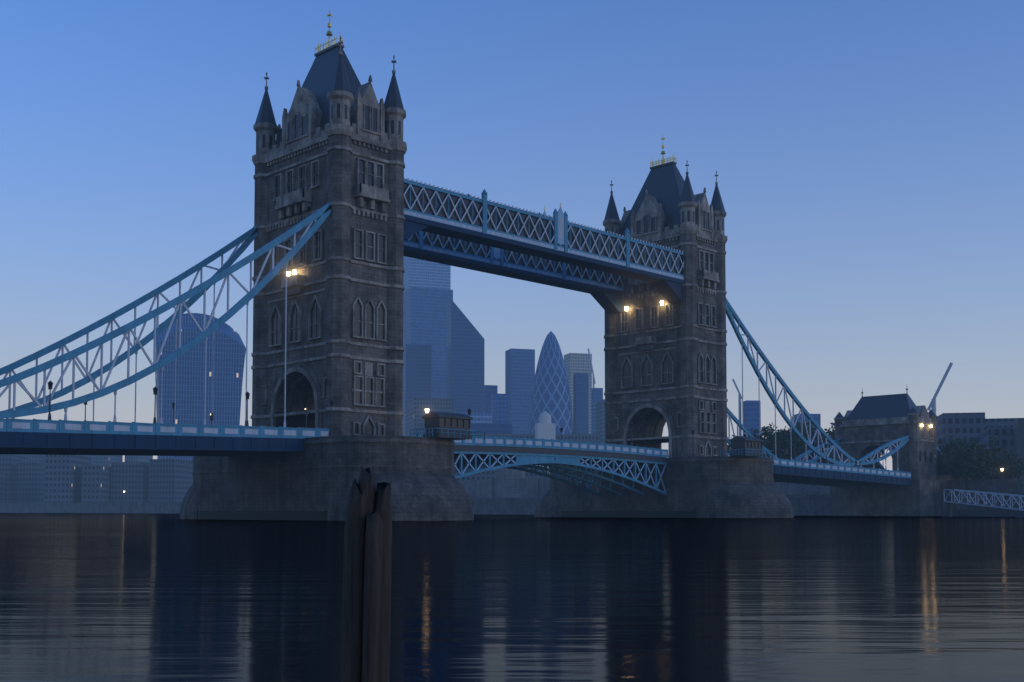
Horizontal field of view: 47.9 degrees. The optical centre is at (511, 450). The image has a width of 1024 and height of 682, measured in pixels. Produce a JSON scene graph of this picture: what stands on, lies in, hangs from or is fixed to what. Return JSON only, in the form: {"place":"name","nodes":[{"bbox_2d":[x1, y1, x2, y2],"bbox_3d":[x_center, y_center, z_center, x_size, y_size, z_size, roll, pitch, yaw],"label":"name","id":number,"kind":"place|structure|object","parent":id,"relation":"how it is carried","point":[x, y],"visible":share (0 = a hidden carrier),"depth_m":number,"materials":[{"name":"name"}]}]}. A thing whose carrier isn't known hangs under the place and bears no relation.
{"place":"outdoors","nodes":[
{"label":"outdoors","id":0,"kind":"place"},
{"bbox_2d":[0,513,1023,681],"bbox_3d":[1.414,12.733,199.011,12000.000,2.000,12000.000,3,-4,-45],"label":"water","id":1,"kind":"structure","parent":0,"point":[122,597],"depth_m":16.91,"materials":[{"name":"blue liquid"}]},
{"bbox_2d":[153,313,245,460],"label":"walkie talkie","id":2,"kind":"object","parent":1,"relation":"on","point":[229,352],"visible":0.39,"depth_m":952.12,"materials":[{"name":"blue glass"}]},
{"bbox_2d":[341,465,391,681],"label":"mooring post","id":3,"kind":"object","parent":1,"relation":"in","point":[366,621],"visible":1,"depth_m":7.83,"materials":[{"name":"brown wood"}]},
{"bbox_2d":[180,435,793,520],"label":"bridge piers","id":4,"kind":"structure","parent":1,"relation":"in","point":[314,482],"depth_m":166.45,"materials":[{"name":"grey stone"}]},
{"bbox_2d":[0,202,330,455],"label":"side span","id":5,"kind":"object","parent":4,"relation":"on","point":[65,436],"visible":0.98,"depth_m":146.75,"materials":[{"name":"blue paint"}]},
{"bbox_2d":[251,10,406,435],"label":"tower","id":6,"kind":"structure","parent":4,"relation":"on","point":[337,142],"depth_m":166.35,"materials":[{"name":"stone"}]},
{"bbox_2d":[403,177,683,313],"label":"walkways","id":7,"kind":"structure","parent":6,"relation":"attached to","point":[470,232],"depth_m":198.45,"materials":[{"name":"blue paint"}]},
{"bbox_2d":[417,433,667,495],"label":"bascule span","id":8,"kind":"object","parent":4,"relation":"attached to","point":[475,453],"visible":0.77,"depth_m":198.99,"materials":[{"name":"blue paint"}]},
{"bbox_2d":[603,138,727,457],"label":"tower","id":9,"kind":"structure","parent":4,"relation":"on","point":[665,361],"depth_m":224.67,"materials":[{"name":"stone"}]},
{"bbox_2d":[668,298,910,486],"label":"side span","id":10,"kind":"object","parent":4,"relation":"on","point":[813,471],"visible":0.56,"depth_m":253.89,"materials":[{"name":"blue paint"}]},
{"bbox_2d":[0,256,1023,503],"bbox_3d":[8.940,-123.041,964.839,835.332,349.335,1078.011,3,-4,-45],"label":"city blocks","id":11,"kind":"structure","parent":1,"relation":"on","point":[442,354],"depth_m":998.43,"materials":[{"name":"blue glass"}]},
{"bbox_2d":[48,381,1002,492],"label":"bridge furniture","id":12,"kind":"object","parent":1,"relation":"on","point":[450,426],"visible":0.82,"depth_m":158.04,"materials":[{"name":"grey metal"}]},
{"bbox_2d":[944,489,1023,517],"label":"pier gangway","id":13,"kind":"object","parent":1,"relation":"on","point":[949,510],"visible":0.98,"depth_m":234.15,"materials":[{"name":"white paint"}]},
{"bbox_2d":[0,466,1023,516],"bbox_3d":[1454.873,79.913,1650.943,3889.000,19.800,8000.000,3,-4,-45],"label":"river banks","id":14,"kind":"object","parent":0,"point":[506,491],"depth_m":389.74,"materials":[{"name":"stone"}]},
{"bbox_2d":[727,426,787,458],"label":"plane tree","id":15,"kind":"object","parent":14,"relation":"on","point":[757,437],"visible":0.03,"depth_m":332.94,"materials":[{"name":"green plant"}]},
{"bbox_2d":[732,423,797,457],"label":"plane tree","id":16,"kind":"object","parent":14,"relation":"on","point":[770,433],"visible":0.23,"depth_m":336.04,"materials":[{"name":"green plant"}]},
{"bbox_2d":[750,422,827,461],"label":"plane tree","id":17,"kind":"object","parent":14,"relation":"on","point":[797,447],"visible":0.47,"depth_m":332.03,"materials":[{"name":"green plant"}]},
{"bbox_2d":[780,417,834,462],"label":"plane tree","id":18,"kind":"object","parent":14,"relation":"on","point":[812,429],"visible":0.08,"depth_m":341.35,"materials":[{"name":"green plant"}]},
{"bbox_2d":[802,427,834,463],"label":"plane tree","id":19,"kind":"object","parent":14,"relation":"on","point":[831,453],"visible":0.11,"depth_m":333.89,"materials":[{"name":"green plant"}]},
{"bbox_2d":[830,389,1023,515],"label":"abutment tower","id":20,"kind":"structure","parent":14,"relation":"on","point":[866,425],"depth_m":288.36,"materials":[{"name":"stone"}]},
{"bbox_2d":[937,436,972,478],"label":"plane tree","id":21,"kind":"object","parent":14,"relation":"on","point":[945,449],"visible":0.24,"depth_m":295.55,"materials":[{"name":"green plant"}]},
{"bbox_2d":[937,443,997,492],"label":"plane tree","id":22,"kind":"object","parent":14,"relation":"on","point":[974,461],"visible":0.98,"depth_m":285.33,"materials":[{"name":"green plant"}]},
{"bbox_2d":[940,434,995,479],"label":"plane tree","id":23,"kind":"object","parent":14,"relation":"on","point":[982,445],"visible":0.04,"depth_m":301.34,"materials":[{"name":"green plant"}]},
{"bbox_2d":[947,435,1005,479],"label":"plane tree","id":24,"kind":"object","parent":14,"relation":"on","point":[992,443],"visible":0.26,"depth_m":292.43,"materials":[{"name":"green plant"}]},
{"bbox_2d":[985,447,1021,478],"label":"plane tree","id":25,"kind":"object","parent":14,"relation":"on","point":[1009,466],"visible":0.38,"depth_m":301.99,"materials":[{"name":"green plant"}]},
{"bbox_2d":[999,451,1023,478],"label":"plane tree","id":26,"kind":"object","parent":14,"relation":"on","point":[1019,463],"visible":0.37,"depth_m":305.96,"materials":[{"name":"green plant"}]},
{"bbox_2d":[0,0,1023,469],"label":"sky","id":27,"kind":"structure","parent":0,"point":[867,156],"materials":[{"name":"blue"}]},
{"bbox_2d":[529,331,572,433],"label":"gherkin skyscraper","id":28,"kind":"structure","parent":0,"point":[551,396],"depth_m":1139.85,"materials":[{"name":"blue glass"}]},
{"bbox_2d":[588,348,952,435],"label":"construction cranes","id":29,"kind":"object","parent":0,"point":[932,404],"visible":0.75,"depth_m":565.49,"materials":[{"name":"silver metal"}]}
]}

